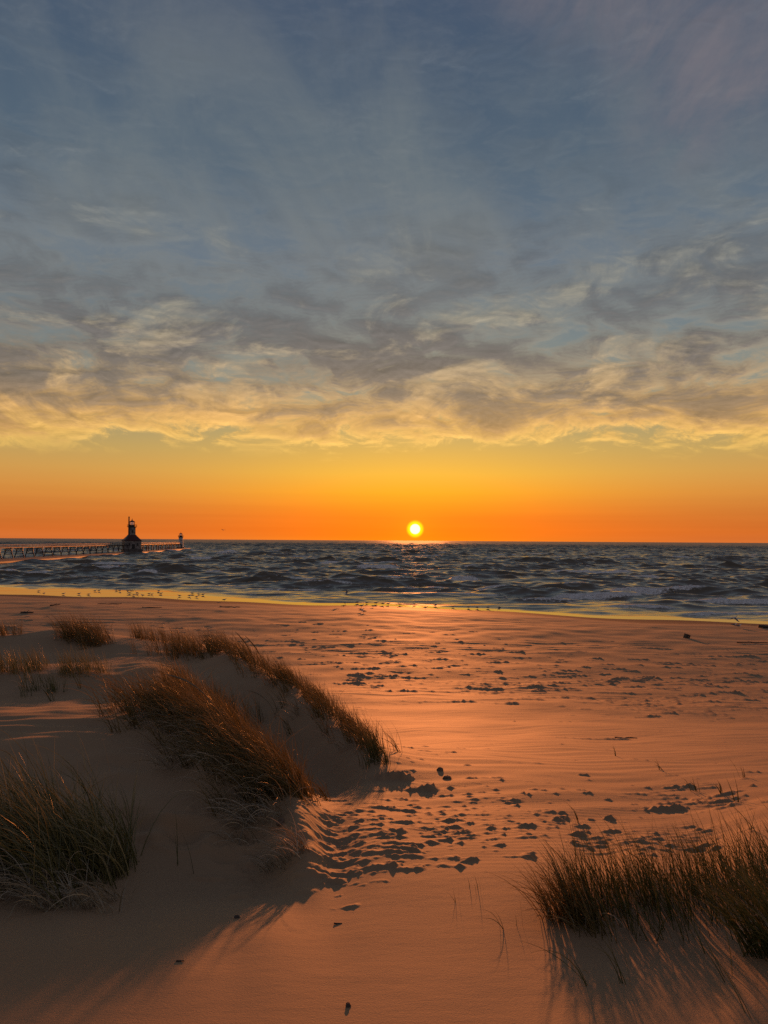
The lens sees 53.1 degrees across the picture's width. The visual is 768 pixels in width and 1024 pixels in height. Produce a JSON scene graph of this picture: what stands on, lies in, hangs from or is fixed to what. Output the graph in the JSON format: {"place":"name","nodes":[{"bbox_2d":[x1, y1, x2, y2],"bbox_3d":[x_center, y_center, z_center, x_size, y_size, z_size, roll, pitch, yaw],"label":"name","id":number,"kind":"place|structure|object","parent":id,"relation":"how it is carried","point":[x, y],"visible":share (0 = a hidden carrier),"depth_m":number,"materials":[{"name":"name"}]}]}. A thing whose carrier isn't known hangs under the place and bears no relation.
{"place":"outdoors","nodes":[
{"label":"outdoors","id":0,"kind":"place"},
{"bbox_2d":[59,656,323,834],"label":"grass ridge","id":1,"kind":"structure","parent":0,"point":[259,761],"depth_m":6.25,"materials":[{"name":"green plant"}]},
{"bbox_2d":[165,674,215,709],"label":"seed stalk","id":2,"kind":"object","parent":1,"relation":"on","point":[185,680],"visible":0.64,"depth_m":6.94,"materials":[{"name":"brown plant"}]},
{"bbox_2d":[162,687,331,801],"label":"grass ridge","id":3,"kind":"structure","parent":0,"point":[320,791],"depth_m":6.44,"materials":[{"name":"brown plant"}]},
{"bbox_2d":[182,625,401,755],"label":"grass ridge","id":4,"kind":"structure","parent":0,"point":[285,675],"depth_m":10.98,"materials":[{"name":"brown plant"}]},
{"bbox_2d":[0,594,767,1023],"bbox_3d":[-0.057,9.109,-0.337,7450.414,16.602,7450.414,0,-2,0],"label":"sand","id":5,"kind":"structure","parent":0,"point":[514,724],"depth_m":5.61,"materials":[{"name":"beige sand"}]},
{"bbox_2d":[0,618,23,635],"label":"grass tuft","id":6,"kind":"object","parent":5,"relation":"on","point":[5,630],"visible":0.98,"depth_m":17.63,"materials":[{"name":"brown plant"}]},
{"bbox_2d":[0,643,50,679],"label":"grass tuft","id":7,"kind":"object","parent":5,"relation":"on","point":[15,663],"visible":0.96,"depth_m":12.19,"materials":[{"name":"brown plant"}]},
{"bbox_2d":[14,667,69,696],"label":"grass tuft","id":8,"kind":"object","parent":5,"relation":"on","point":[48,690],"visible":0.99,"depth_m":11.02,"materials":[{"name":"brown plant"}]},
{"bbox_2d":[8,859,126,914],"bbox_3d":[-1.649,2.003,4.047,0.659,0.251,0.512,1,-2,-9],"label":"grass tuft","id":9,"kind":"object","parent":5,"relation":"on","point":[74,898],"visible":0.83,"depth_m":4.04,"materials":[{"name":"beige plant"}]},
{"bbox_2d":[42,608,115,649],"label":"grass tuft","id":10,"kind":"object","parent":5,"relation":"on","point":[77,632],"visible":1,"depth_m":16.68,"materials":[{"name":"brown plant"}]},
{"bbox_2d":[53,642,111,677],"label":"grass tuft","id":11,"kind":"object","parent":5,"relation":"on","point":[69,666],"visible":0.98,"depth_m":12.03,"materials":[{"name":"brown plant"}]},
{"bbox_2d":[0,719,185,921],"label":"grass clump","id":12,"kind":"object","parent":5,"relation":"on","point":[46,842],"visible":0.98,"depth_m":4.52,"materials":[{"name":"green plant"}]},
{"bbox_2d":[127,619,188,641],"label":"grass tuft","id":13,"kind":"object","parent":5,"relation":"on","point":[138,634],"visible":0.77,"depth_m":18.02,"materials":[{"name":"brown plant"}]},
{"bbox_2d":[126,621,222,660],"bbox_3d":[-4.176,2.674,16.020,2.053,0.837,1.708,-1,-2,29],"label":"grass tuft","id":14,"kind":"object","parent":5,"relation":"on","point":[172,648],"visible":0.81,"depth_m":15.83,"materials":[{"name":"brown plant"}]},
{"bbox_2d":[175,812,177,865],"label":"grass shoot","id":15,"kind":"object","parent":5,"relation":"on","point":[177,845],"depth_m":4.80,"materials":[{"name":"plant"}]},
{"bbox_2d":[153,651,263,728],"bbox_3d":[-2.614,2.482,10.881,1.801,1.153,1.274,-1,-2,29],"label":"grass tuft","id":16,"kind":"object","parent":5,"relation":"on","point":[186,675],"visible":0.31,"depth_m":10.92,"materials":[{"name":"brown plant"}]},
{"bbox_2d":[196,774,275,845],"bbox_3d":[-1.027,2.080,5.299,0.598,0.308,0.918,0,-2,0],"label":"grass tuft","id":17,"kind":"object","parent":5,"relation":"on","point":[244,817],"visible":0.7,"depth_m":5.30,"materials":[{"name":"green plant"}]},
{"bbox_2d":[247,690,275,718],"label":"seed stalk","id":18,"kind":"object","parent":5,"relation":"on","point":[264,698],"visible":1,"depth_m":10.71,"materials":[{"name":"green plant"}]},
{"bbox_2d":[276,818,283,826],"bbox_3d":[-0.699,2.103,5.202,0.056,0.055,0.053,-2,-3,43],"label":"sand clod","id":19,"kind":"object","parent":5,"relation":"on","point":[280,820],"visible":0.9,"depth_m":5.19,"materials":[{"name":"beige sand"}]},
{"bbox_2d":[233,809,329,873],"bbox_3d":[-0.659,2.077,4.685,0.495,0.341,0.635,2,-3,-36],"label":"grass tuft","id":20,"kind":"object","parent":5,"relation":"on","point":[290,849],"visible":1,"depth_m":4.68,"materials":[{"name":"beige plant"}]},
{"bbox_2d":[355,725,390,768],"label":"grass tuft","id":21,"kind":"object","parent":5,"relation":"on","point":[374,754],"visible":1,"depth_m":7.91,"materials":[{"name":"plant"}]},
{"bbox_2d":[489,842,624,939],"bbox_3d":[0.773,1.778,3.693,0.631,0.381,0.748,0,-2,0],"label":"grass clump","id":22,"kind":"object","parent":5,"relation":"on","point":[563,907],"visible":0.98,"depth_m":3.63,"materials":[{"name":"plant"}]},
{"bbox_2d":[525,940,588,985],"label":"grass shoot","id":23,"kind":"object","parent":5,"relation":"on","point":[583,978],"depth_m":2.96,"materials":[{"name":"plant"}]},
{"bbox_2d":[585,907,629,983],"bbox_3d":[0.830,1.670,3.001,0.161,0.341,0.210,2,-3,-35],"label":"grass shoot","id":24,"kind":"object","parent":5,"relation":"on","point":[611,958],"depth_m":2.99,"materials":[{"name":"plant"}]},
{"bbox_2d":[610,896,677,940],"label":"grass shoot","id":25,"kind":"object","parent":5,"relation":"on","point":[652,920],"depth_m":3.44,"materials":[{"name":"plant"}]},
{"bbox_2d":[532,795,767,953],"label":"grass clump","id":26,"kind":"object","parent":5,"relation":"on","point":[649,883],"visible":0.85,"depth_m":3.77,"materials":[{"name":"green plant"}]},
{"bbox_2d":[684,778,699,791],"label":"grass shoot","id":27,"kind":"object","parent":5,"relation":"on","point":[693,785],"depth_m":7.18,"materials":[{"name":"plant"}]},
{"bbox_2d":[668,876,732,981],"bbox_3d":[1.143,1.612,2.932,0.424,0.396,0.146,1,-2,-26],"label":"grass shoot","id":28,"kind":"object","parent":5,"relation":"on","point":[708,945],"depth_m":2.97,"materials":[{"name":"plant"}]},
{"bbox_2d":[656,814,767,960],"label":"grass clump","id":29,"kind":"object","parent":5,"relation":"on","point":[759,935],"visible":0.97,"depth_m":3.12,"materials":[{"name":"plant"}]},
{"bbox_2d":[727,776,738,801],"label":"grass shoot","id":30,"kind":"object","parent":5,"relation":"on","point":[732,793],"depth_m":6.37,"materials":[{"name":"plant"}]},
{"bbox_2d":[711,953,757,1017],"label":"grass shoot","id":31,"kind":"object","parent":5,"relation":"on","point":[735,987],"depth_m":2.63,"materials":[{"name":"plant"}]},
{"bbox_2d":[736,642,767,642],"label":"driftwood log","id":32,"kind":"object","parent":5,"relation":"on","point":[751,642],"visible":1,"depth_m":55.90,"materials":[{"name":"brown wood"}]},
{"bbox_2d":[758,625,767,627],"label":"driftwood log","id":33,"kind":"object","parent":5,"relation":"on","point":[762,626],"visible":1,"depth_m":68.82,"materials":[{"name":"brown wood"}]},
{"bbox_2d":[0,538,767,623],"bbox_3d":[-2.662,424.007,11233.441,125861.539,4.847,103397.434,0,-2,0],"label":"lake water","id":34,"kind":"structure","parent":0,"point":[712,582],"depth_m":177.85,"materials":[{"name":"blue liquid"}]},
{"bbox_2d":[0,548,190,562],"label":"pier","id":35,"kind":"structure","parent":34,"relation":"in","point":[11,560],"depth_m":320.34,"materials":[{"name":"concrete"}]},
{"bbox_2d":[0,542,180,558],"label":"catwalk","id":36,"kind":"object","parent":35,"relation":"on","point":[57,547],"visible":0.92,"depth_m":333.41,"materials":[{"name":"paint"}]},
{"bbox_2d":[121,517,142,551],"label":"lighthouse","id":37,"kind":"object","parent":35,"relation":"on","point":[133,539],"visible":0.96,"depth_m":427.02,"materials":[{"name":"concrete"}]},
{"bbox_2d":[176,533,184,547],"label":"lighthouse","id":38,"kind":"object","parent":35,"relation":"on","point":[180,536],"visible":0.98,"depth_m":598.11,"materials":[{"name":"concrete"}]},
{"bbox_2d":[0,0,767,542],"label":"sky","id":39,"kind":"structure","parent":0,"point":[383,270],"materials":[{"name":"blue"}]}
]}

